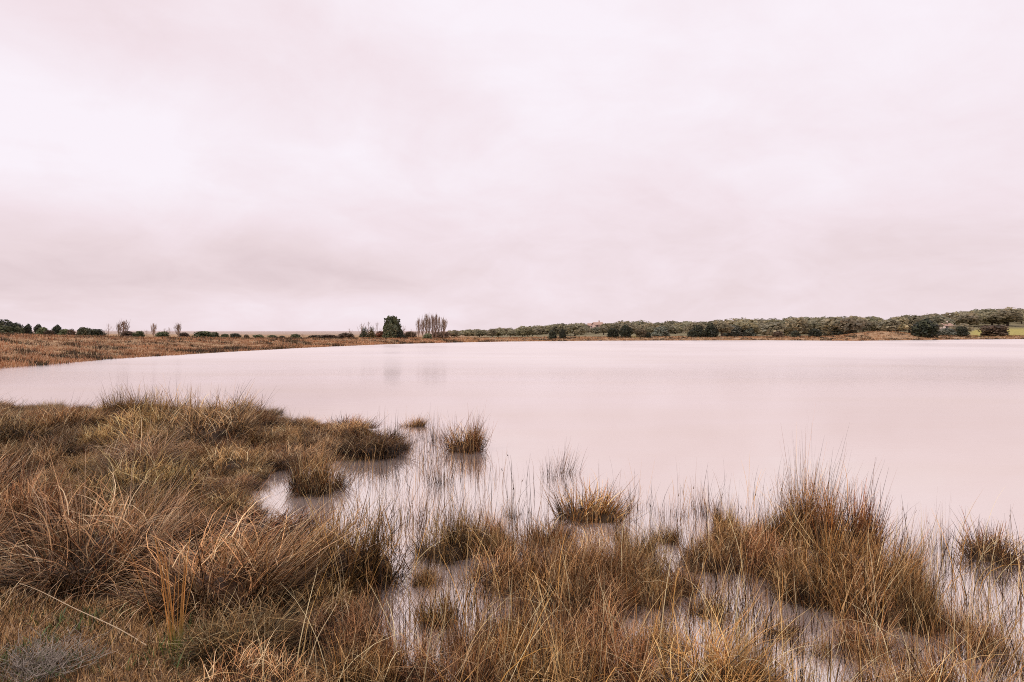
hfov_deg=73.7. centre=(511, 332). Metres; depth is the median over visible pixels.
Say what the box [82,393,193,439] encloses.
grass tussock
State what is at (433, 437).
grass tussock
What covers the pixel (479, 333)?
oak tree
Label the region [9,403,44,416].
grass tussock
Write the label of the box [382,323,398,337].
bush
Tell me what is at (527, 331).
oak tree
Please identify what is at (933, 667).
grass tussock
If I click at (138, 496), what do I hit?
grass tussock
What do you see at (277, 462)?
grass tussock
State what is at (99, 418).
grass tussock
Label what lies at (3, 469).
grass tussock
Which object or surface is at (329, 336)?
bush
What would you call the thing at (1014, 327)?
terrain
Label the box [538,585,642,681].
grass tussock
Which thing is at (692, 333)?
bush
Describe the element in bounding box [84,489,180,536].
grass tussock
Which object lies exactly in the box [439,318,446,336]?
bare poplar
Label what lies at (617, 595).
grass tussock
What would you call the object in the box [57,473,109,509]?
grass tussock
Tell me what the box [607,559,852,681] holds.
grass tussock
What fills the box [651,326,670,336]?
bush
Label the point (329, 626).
grass tussock
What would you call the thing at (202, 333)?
bush
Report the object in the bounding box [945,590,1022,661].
grass tussock
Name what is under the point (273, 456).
grass tussock
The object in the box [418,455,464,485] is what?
grass tussock
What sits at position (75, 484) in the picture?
grass tussock
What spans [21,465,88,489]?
grass tussock
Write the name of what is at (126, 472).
grass tussock
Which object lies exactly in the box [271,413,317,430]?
grass tussock
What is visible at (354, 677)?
grass tussock
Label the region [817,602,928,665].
grass tussock
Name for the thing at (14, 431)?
grass tussock
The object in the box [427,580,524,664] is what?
grass tussock
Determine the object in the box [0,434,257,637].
grass tussock
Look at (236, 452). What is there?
grass tussock
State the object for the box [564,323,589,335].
oak tree
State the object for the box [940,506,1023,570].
grass tussock
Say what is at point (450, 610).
grass tussock
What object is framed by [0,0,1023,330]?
sky
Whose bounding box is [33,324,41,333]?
tree
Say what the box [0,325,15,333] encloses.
bush
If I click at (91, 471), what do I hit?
grass tussock
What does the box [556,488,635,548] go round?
grass tussock
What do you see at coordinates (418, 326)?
bare poplar
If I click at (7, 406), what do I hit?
grass tussock
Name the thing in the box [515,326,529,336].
oak tree
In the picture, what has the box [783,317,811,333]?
oak tree
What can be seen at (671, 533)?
grass tussock
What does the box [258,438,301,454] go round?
grass tussock
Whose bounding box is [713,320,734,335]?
oak tree
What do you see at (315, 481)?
grass tussock
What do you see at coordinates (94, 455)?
grass tussock
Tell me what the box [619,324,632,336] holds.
bush
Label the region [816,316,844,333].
oak tree
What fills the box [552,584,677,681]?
grass tussock
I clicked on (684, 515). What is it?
grass tussock
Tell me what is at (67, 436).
grass tussock
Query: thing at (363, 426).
grass tussock
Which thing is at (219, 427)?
grass tussock
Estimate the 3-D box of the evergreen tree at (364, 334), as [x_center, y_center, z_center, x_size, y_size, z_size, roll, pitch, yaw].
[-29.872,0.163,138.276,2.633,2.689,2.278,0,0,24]
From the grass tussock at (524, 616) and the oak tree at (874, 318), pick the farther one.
the oak tree at (874, 318)
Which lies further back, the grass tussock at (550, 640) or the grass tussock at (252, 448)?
the grass tussock at (252, 448)
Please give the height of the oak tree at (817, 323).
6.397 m
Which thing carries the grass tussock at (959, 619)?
in the water
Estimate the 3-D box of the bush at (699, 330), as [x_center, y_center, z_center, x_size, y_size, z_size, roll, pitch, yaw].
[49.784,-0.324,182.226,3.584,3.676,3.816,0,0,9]
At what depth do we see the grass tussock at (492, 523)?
6.24 m
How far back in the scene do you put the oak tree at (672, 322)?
282.80 m
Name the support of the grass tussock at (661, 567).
on the terrain at (1014, 327)
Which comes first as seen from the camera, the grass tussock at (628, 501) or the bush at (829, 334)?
the grass tussock at (628, 501)
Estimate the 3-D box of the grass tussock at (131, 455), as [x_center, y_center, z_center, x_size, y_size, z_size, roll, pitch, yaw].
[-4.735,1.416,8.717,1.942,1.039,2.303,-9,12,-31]
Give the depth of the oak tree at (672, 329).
252.26 m
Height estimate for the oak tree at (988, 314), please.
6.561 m
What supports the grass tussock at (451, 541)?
on the terrain at (1014, 327)
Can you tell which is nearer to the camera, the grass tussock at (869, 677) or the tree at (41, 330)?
the grass tussock at (869, 677)
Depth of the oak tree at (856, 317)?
228.17 m
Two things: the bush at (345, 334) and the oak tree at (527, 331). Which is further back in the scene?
the oak tree at (527, 331)
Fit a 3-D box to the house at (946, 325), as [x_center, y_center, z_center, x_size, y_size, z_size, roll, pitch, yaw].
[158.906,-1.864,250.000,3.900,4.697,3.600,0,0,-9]
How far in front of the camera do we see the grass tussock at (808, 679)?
3.52 m
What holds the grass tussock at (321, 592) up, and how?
on the terrain at (1014, 327)
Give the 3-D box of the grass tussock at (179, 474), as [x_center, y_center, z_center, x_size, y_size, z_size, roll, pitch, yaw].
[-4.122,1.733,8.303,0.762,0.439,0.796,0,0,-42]
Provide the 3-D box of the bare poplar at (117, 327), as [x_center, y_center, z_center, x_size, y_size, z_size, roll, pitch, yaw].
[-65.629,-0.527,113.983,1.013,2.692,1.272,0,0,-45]
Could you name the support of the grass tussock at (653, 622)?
on the terrain at (1014, 327)
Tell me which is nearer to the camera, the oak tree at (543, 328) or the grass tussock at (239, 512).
the grass tussock at (239, 512)
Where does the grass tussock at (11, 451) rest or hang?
on the terrain at (1014, 327)
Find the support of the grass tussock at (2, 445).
on the terrain at (1014, 327)
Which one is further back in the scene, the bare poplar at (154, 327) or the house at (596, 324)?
the house at (596, 324)
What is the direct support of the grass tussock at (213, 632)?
on the terrain at (1014, 327)
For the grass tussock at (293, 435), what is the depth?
11.27 m
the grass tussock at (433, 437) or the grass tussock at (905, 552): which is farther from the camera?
the grass tussock at (433, 437)
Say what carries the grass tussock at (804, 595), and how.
in the water
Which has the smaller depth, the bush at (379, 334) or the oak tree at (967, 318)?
the bush at (379, 334)
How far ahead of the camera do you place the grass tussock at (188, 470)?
8.80 m
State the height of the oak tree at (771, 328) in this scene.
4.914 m
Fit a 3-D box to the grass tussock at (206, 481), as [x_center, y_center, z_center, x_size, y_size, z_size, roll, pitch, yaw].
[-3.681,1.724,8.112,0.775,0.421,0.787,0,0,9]
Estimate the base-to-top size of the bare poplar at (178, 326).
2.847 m
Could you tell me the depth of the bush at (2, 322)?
131.25 m
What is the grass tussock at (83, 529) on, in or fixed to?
on the terrain at (1014, 327)
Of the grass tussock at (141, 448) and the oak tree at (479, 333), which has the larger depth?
the oak tree at (479, 333)
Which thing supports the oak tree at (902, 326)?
on the terrain at (1014, 327)
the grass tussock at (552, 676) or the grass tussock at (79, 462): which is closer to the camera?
the grass tussock at (552, 676)
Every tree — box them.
[23,324,32,333]
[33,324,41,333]
[36,327,46,334]
[52,324,61,334]
[359,327,369,337]
[368,325,376,337]
[383,315,402,334]
[460,330,469,335]
[462,329,474,335]
[475,330,486,336]
[487,328,497,336]
[488,328,504,336]
[507,329,514,336]
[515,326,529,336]
[520,327,533,335]
[533,328,541,334]
[534,326,549,334]
[549,323,567,335]
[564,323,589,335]
[590,327,601,333]
[597,323,610,332]
[599,326,607,334]
[609,322,620,332]
[620,323,639,334]
[631,321,642,332]
[637,324,647,329]
[644,323,659,327]
[644,327,654,334]
[653,322,673,327]
[667,320,678,324]
[667,325,681,333]
[673,321,692,334]
[682,321,705,333]
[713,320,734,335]
[724,318,739,324]
[733,319,761,333]
[758,321,785,335]
[764,318,784,324]
[782,325,790,335]
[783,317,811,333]
[806,316,837,335]
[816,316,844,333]
[835,317,866,333]
[848,316,864,329]
[859,319,872,331]
[865,316,883,330]
[870,321,880,330]
[876,319,901,330]
[885,317,912,331]
[899,316,920,332]
[942,312,956,323]
[948,323,973,332]
[950,311,981,323]
[955,311,985,324]
[975,310,987,321]
[979,308,995,311]
[981,311,1001,324]
[985,311,1023,325]
[1012,308,1023,313]
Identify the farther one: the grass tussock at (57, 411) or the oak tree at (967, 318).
the oak tree at (967, 318)
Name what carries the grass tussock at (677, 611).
in the water
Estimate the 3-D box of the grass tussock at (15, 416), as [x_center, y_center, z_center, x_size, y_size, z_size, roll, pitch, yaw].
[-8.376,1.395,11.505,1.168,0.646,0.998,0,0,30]
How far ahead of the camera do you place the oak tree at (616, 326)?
239.03 m
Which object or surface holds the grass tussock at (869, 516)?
on the terrain at (1014, 327)
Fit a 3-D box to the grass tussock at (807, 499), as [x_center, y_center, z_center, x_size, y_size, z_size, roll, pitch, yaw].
[2.716,1.347,6.101,1.114,1.427,0.975,-3,7,-27]
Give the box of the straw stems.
[201,490,1023,681]
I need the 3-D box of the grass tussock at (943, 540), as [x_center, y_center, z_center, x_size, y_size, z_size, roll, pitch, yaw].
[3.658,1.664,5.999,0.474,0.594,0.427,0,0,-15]
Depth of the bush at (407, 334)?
159.03 m
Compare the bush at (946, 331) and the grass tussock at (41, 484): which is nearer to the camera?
the grass tussock at (41, 484)
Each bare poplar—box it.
[116,322,120,335]
[118,319,130,334]
[151,324,156,335]
[173,323,180,336]
[415,315,421,336]
[422,314,428,333]
[427,317,430,332]
[429,314,435,336]
[433,312,438,337]
[437,317,440,331]
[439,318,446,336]
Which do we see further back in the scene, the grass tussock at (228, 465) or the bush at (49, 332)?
the bush at (49, 332)
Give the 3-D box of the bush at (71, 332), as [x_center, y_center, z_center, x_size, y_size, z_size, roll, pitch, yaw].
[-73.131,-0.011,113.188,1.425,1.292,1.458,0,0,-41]
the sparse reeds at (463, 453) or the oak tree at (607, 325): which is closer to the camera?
the sparse reeds at (463, 453)
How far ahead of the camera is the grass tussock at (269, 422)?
12.71 m
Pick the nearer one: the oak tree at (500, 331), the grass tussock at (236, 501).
the grass tussock at (236, 501)
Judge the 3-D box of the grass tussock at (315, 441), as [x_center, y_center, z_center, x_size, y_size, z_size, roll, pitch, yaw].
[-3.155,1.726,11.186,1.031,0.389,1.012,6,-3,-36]
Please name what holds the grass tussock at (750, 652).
on the terrain at (1014, 327)
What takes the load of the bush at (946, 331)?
on the terrain at (1014, 327)
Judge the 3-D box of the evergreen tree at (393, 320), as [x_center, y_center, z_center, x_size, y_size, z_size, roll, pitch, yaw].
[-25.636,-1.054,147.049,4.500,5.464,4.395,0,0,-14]
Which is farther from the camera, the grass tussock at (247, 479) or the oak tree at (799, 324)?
the oak tree at (799, 324)
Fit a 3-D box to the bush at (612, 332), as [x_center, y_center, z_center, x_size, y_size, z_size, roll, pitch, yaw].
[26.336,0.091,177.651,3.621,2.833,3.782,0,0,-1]
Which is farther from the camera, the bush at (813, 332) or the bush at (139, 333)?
the bush at (813, 332)
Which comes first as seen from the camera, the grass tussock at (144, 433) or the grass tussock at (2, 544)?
the grass tussock at (2, 544)
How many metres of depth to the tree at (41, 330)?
114.64 m
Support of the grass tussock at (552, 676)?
on the terrain at (1014, 327)
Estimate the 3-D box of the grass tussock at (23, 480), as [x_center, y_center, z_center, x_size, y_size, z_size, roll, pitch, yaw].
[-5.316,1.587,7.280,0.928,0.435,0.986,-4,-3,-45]
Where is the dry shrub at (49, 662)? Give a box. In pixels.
[0,618,118,681]
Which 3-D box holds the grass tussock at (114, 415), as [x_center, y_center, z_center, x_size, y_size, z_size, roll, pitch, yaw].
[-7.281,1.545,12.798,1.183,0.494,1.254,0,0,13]
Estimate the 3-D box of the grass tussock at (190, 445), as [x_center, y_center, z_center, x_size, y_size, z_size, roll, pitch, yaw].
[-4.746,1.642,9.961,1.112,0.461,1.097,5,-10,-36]
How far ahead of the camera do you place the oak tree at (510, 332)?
213.44 m
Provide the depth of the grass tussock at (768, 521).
6.11 m
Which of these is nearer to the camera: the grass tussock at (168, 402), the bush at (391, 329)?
the grass tussock at (168, 402)
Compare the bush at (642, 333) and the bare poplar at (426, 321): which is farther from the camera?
the bush at (642, 333)
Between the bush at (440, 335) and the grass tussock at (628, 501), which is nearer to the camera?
the grass tussock at (628, 501)
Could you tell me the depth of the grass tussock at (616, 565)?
5.15 m
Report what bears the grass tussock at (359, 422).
on the terrain at (1014, 327)
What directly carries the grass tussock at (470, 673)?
in the water
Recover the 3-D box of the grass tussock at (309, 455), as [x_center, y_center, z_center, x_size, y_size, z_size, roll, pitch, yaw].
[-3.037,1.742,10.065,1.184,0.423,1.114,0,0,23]
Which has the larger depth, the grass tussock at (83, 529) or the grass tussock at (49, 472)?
the grass tussock at (49, 472)
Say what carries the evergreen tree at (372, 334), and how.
on the terrain at (1014, 327)
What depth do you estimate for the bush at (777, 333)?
185.46 m
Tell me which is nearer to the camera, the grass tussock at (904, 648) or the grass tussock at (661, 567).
the grass tussock at (904, 648)
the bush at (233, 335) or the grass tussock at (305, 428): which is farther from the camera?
the bush at (233, 335)
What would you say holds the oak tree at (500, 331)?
on the terrain at (1014, 327)
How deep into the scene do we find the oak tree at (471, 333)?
229.49 m
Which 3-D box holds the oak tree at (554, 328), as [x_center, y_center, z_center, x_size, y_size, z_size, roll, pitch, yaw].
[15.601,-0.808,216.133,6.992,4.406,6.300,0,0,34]
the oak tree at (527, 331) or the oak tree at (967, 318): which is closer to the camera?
the oak tree at (527, 331)
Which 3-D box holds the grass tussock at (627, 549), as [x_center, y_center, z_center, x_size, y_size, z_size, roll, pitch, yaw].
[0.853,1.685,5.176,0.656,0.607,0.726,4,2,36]
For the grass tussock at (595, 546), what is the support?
on the terrain at (1014, 327)
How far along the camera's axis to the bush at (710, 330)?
182.00 m
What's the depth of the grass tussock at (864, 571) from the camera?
4.70 m
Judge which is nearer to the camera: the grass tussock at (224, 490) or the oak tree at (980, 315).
the grass tussock at (224, 490)
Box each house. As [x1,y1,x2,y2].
[591,320,603,327]
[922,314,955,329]
[939,321,954,329]
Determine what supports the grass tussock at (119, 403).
in the water
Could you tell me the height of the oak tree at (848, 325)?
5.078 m
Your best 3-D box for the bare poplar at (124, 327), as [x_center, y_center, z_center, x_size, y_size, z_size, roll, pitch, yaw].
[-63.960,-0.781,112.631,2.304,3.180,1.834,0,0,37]
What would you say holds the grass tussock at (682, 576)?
in the water
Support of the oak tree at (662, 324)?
on the terrain at (1014, 327)
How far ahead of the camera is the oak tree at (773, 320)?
218.63 m
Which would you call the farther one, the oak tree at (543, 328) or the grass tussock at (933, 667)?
the oak tree at (543, 328)
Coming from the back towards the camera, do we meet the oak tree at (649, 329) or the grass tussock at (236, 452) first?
the oak tree at (649, 329)
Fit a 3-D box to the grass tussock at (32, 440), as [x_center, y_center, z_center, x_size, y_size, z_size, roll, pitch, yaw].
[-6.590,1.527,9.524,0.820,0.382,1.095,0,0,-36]
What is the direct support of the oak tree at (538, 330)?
on the terrain at (1014, 327)
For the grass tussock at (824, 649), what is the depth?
4.05 m
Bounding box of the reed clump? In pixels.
[130,530,198,657]
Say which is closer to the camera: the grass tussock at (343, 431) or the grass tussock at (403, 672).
the grass tussock at (403, 672)
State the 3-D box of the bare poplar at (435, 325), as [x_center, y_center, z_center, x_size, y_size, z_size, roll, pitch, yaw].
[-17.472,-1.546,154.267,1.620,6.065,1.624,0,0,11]
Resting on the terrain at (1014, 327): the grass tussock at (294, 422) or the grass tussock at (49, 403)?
the grass tussock at (49, 403)
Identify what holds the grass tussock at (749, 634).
in the water
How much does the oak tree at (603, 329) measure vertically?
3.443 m
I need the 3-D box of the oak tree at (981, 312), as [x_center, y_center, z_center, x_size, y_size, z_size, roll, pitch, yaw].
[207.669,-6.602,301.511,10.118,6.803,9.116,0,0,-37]
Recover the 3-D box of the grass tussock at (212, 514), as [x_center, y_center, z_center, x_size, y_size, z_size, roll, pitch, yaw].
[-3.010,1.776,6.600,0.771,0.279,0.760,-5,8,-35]
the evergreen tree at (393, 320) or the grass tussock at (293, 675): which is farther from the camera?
the evergreen tree at (393, 320)
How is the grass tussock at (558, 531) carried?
on the terrain at (1014, 327)
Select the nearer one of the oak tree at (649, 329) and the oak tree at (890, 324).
the oak tree at (890, 324)
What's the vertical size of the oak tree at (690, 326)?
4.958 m
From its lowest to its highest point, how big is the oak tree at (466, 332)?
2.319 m
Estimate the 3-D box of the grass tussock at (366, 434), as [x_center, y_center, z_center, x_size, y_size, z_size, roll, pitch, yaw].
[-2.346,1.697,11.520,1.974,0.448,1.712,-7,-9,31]
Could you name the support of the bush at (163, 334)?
on the terrain at (1014, 327)
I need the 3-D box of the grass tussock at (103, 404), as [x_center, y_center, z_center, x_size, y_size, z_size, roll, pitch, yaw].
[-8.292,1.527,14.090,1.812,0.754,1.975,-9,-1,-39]
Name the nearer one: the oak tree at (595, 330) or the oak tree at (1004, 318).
the oak tree at (595, 330)
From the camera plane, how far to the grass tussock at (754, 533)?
5.98 m
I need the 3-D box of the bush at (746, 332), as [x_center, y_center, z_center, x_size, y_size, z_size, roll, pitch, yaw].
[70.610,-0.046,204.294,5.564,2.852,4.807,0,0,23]
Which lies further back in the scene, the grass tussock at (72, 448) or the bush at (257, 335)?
the bush at (257, 335)
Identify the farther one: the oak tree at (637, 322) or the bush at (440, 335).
the oak tree at (637, 322)
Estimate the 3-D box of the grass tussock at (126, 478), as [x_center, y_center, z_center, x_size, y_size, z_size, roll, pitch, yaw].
[-3.994,1.526,7.519,1.934,0.899,1.996,0,0,31]
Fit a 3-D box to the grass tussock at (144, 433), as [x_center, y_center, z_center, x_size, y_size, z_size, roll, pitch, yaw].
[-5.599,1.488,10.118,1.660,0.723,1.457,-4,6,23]
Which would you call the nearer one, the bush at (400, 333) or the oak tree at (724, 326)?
the bush at (400, 333)
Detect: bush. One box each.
[0,319,12,326]
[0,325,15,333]
[2,322,23,328]
[12,326,25,333]
[43,330,55,334]
[57,329,67,334]
[66,329,75,334]
[76,327,90,334]
[87,329,107,335]
[120,331,132,336]
[132,330,144,336]
[154,331,170,336]
[179,332,189,336]
[190,331,213,337]
[229,333,240,337]
[252,334,263,337]
[291,334,300,337]
[320,334,339,337]
[337,332,354,337]
[374,331,382,337]
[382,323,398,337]
[397,330,405,337]
[404,331,416,337]
[422,333,432,338]
[433,332,451,337]
[547,330,556,338]
[559,329,566,337]
[606,328,618,337]
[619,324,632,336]
[634,329,646,337]
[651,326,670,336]
[687,329,696,336]
[693,325,704,336]
[704,323,718,336]
[720,324,743,335]
[740,328,756,335]
[773,331,782,336]
[790,330,799,336]
[808,328,822,336]
[823,327,839,335]
[835,328,856,334]
[910,319,939,337]
[938,328,956,335]
[956,326,969,335]
[976,325,1009,335]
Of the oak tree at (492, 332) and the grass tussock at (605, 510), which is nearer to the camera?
the grass tussock at (605, 510)
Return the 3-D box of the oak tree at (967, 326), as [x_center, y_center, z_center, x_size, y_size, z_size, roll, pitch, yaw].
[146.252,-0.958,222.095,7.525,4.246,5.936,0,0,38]
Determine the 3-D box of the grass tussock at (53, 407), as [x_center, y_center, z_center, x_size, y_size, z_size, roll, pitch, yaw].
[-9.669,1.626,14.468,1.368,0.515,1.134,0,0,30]
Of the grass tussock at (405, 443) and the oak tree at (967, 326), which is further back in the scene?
the oak tree at (967, 326)
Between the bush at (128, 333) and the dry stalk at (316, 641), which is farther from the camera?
the bush at (128, 333)
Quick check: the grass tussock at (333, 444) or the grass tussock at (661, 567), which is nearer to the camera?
the grass tussock at (661, 567)
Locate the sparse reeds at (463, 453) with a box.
[355,411,1021,578]
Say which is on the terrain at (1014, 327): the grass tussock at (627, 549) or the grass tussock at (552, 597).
the grass tussock at (552, 597)
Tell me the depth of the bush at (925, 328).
185.66 m
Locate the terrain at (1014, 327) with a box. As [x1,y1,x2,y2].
[0,321,1023,681]
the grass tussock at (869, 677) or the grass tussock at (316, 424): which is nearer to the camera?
the grass tussock at (869, 677)
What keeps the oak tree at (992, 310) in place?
on the terrain at (1014, 327)
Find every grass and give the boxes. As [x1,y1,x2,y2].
[0,331,461,368]
[459,330,1023,341]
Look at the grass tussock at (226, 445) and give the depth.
10.43 m
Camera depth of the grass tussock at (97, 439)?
10.11 m
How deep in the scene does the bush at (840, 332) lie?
193.21 m
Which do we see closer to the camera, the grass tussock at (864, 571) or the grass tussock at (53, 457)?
the grass tussock at (864, 571)
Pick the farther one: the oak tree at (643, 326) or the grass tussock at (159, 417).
the oak tree at (643, 326)
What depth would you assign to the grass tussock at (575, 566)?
4.99 m
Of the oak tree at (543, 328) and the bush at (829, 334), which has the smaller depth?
the bush at (829, 334)
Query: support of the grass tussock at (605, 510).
in the water
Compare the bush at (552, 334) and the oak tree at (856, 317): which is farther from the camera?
the oak tree at (856, 317)
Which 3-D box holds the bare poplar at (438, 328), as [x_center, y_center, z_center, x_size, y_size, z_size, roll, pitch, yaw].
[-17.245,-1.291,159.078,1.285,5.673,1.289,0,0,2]
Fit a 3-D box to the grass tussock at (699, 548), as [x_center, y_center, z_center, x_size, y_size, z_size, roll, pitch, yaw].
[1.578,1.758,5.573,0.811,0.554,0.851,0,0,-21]
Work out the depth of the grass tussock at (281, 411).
15.38 m
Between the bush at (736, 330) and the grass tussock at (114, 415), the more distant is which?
the bush at (736, 330)
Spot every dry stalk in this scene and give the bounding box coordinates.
[19,583,146,645]
[301,603,336,680]
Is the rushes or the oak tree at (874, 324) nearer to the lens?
the rushes
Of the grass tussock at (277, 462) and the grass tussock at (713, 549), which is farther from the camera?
the grass tussock at (277, 462)
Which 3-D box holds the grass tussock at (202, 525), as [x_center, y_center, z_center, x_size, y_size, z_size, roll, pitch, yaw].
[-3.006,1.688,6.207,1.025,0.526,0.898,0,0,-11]
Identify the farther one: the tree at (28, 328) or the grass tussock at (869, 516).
the tree at (28, 328)
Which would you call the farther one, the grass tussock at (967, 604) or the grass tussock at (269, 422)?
the grass tussock at (269, 422)
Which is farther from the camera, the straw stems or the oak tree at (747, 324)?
the oak tree at (747, 324)
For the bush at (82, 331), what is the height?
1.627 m
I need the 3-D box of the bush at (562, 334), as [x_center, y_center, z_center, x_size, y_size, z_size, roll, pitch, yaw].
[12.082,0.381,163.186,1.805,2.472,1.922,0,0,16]
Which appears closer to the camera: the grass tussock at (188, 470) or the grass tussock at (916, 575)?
the grass tussock at (916, 575)
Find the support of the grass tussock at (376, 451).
on the terrain at (1014, 327)
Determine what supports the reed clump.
on the terrain at (1014, 327)
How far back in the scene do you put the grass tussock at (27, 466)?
8.29 m
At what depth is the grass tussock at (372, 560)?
5.11 m
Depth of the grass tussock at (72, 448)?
9.26 m
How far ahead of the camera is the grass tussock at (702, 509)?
7.14 m
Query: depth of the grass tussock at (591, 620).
4.23 m
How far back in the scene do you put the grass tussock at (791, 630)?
4.29 m
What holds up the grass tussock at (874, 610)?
on the terrain at (1014, 327)
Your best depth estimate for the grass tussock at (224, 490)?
7.70 m
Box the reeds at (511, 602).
[317,422,1023,681]
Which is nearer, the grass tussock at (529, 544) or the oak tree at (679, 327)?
the grass tussock at (529, 544)
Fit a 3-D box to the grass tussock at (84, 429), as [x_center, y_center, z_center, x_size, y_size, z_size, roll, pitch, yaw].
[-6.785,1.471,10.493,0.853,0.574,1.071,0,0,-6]
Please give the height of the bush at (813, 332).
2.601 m
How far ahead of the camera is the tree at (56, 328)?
121.07 m
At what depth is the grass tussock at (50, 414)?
11.09 m
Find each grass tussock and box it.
[0,396,73,444]
[0,397,31,411]
[0,405,42,424]
[0,432,42,495]
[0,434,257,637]
[0,436,40,466]
[0,439,125,544]
[0,441,27,454]
[0,450,50,478]
[0,456,78,507]
[0,462,56,493]
[0,487,46,554]
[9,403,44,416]
[12,429,71,454]
[14,435,73,471]
[17,398,111,432]
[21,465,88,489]
[23,462,78,481]
[25,409,53,421]
[26,403,80,421]
[29,398,68,409]
[29,399,89,410]
[32,398,79,411]
[32,427,106,460]
[38,412,97,436]
[41,471,413,635]
[47,421,94,444]
[48,431,240,508]
[49,513,110,543]
[50,473,104,498]
[54,447,107,476]
[57,414,219,477]
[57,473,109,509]
[60,405,111,417]
[61,460,179,528]
[70,420,124,447]
[71,408,133,426]
[71,447,111,462]
[74,446,130,485]
[78,395,153,412]
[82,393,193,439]
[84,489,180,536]
[92,407,189,457]
[93,377,158,416]
[95,405,150,429]
[96,405,146,421]
[102,455,157,485]
[118,378,276,446]
[118,437,163,460]
[122,379,209,415]
[133,495,235,544]
[138,578,338,681]
[142,485,206,518]
[153,465,203,481]
[161,434,207,459]
[163,434,276,478]
[167,465,203,476]
[170,503,234,527]
[170,620,350,681]
[174,435,244,466]
[179,467,229,490]
[181,468,267,504]
[181,485,275,515]
[181,501,345,549]
[184,388,276,415]
[189,522,262,564]
[205,468,268,489]
[211,431,253,451]
[216,441,251,460]
[222,500,279,524]
[226,463,274,483]
[235,423,293,448]
[237,443,266,454]
[239,399,279,428]
[243,657,341,681]
[246,444,283,461]
[252,444,311,471]
[254,421,276,434]
[254,461,434,610]
[257,589,416,681]
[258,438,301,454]
[261,405,291,416]
[264,419,311,437]
[265,438,340,463]
[269,533,326,563]
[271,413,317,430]
[272,427,366,499]
[273,580,397,656]
[274,425,309,442]
[274,429,317,449]
[279,568,370,623]
[281,421,321,433]
[291,412,324,424]
[301,418,354,441]
[301,419,330,428]
[303,430,344,446]
[312,429,350,453]
[313,423,423,458]
[315,586,423,668]
[318,414,386,429]
[320,415,379,436]
[326,426,419,443]
[365,600,467,681]
[378,612,522,681]
[387,434,414,449]
[393,416,429,427]
[393,493,493,568]
[397,565,470,630]
[402,418,447,443]
[407,555,446,591]
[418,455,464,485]
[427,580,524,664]
[433,406,496,454]
[445,590,561,681]
[454,517,539,598]
[459,497,514,546]
[464,509,524,560]
[470,574,586,651]
[470,617,621,681]
[478,510,580,593]
[483,582,600,681]
[498,540,604,622]
[501,489,533,519]
[505,508,588,547]
[527,513,621,594]
[535,470,649,525]
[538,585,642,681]
[540,438,586,479]
[543,518,642,572]
[548,574,654,656]
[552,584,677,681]
[555,553,654,623]
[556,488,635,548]
[580,518,663,590]
[587,520,664,587]
[602,476,650,512]
[604,509,673,557]
[606,531,698,597]
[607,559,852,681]
[611,547,698,612]
[618,585,706,660]
[635,556,707,632]
[646,552,706,598]
[647,515,684,545]
[653,482,697,520]
[669,522,755,575]
[674,582,735,625]
[680,480,730,515]
[680,530,749,567]
[689,498,769,557]
[693,603,801,681]
[696,564,773,619]
[704,495,744,525]
[717,610,766,650]
[720,510,768,537]
[726,504,817,589]
[731,517,778,551]
[741,476,830,548]
[744,528,885,622]
[747,634,862,681]
[749,404,878,549]
[749,603,805,640]
[756,491,893,609]
[777,462,918,557]
[781,628,846,660]
[787,500,947,618]
[810,603,877,665]
[812,548,928,638]
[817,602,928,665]
[825,626,951,681]
[841,598,963,681]
[848,513,947,582]
[854,597,1023,681]
[862,535,957,604]
[883,542,965,640]
[889,588,998,668]
[902,487,955,555]
[918,579,988,634]
[929,527,1021,584]
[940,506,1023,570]
[942,574,1023,630]
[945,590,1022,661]
[959,589,1023,680]
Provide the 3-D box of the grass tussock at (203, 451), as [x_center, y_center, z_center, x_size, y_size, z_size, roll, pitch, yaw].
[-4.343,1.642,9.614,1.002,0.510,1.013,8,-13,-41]
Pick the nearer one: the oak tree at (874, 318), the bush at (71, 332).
the bush at (71, 332)
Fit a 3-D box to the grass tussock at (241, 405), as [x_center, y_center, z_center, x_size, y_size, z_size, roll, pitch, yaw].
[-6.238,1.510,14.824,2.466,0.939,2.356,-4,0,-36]
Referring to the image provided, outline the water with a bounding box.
[0,339,1023,681]
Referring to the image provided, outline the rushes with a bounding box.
[378,432,1015,585]
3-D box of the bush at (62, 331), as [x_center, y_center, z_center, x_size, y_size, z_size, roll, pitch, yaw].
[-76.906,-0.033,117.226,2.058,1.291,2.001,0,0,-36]
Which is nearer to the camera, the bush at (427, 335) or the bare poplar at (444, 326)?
the bush at (427, 335)
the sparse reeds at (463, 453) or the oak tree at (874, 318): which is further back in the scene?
the oak tree at (874, 318)
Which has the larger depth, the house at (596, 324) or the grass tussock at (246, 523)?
the house at (596, 324)
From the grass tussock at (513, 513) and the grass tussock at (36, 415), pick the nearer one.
the grass tussock at (513, 513)
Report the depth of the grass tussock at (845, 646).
3.98 m
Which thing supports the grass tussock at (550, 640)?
on the terrain at (1014, 327)

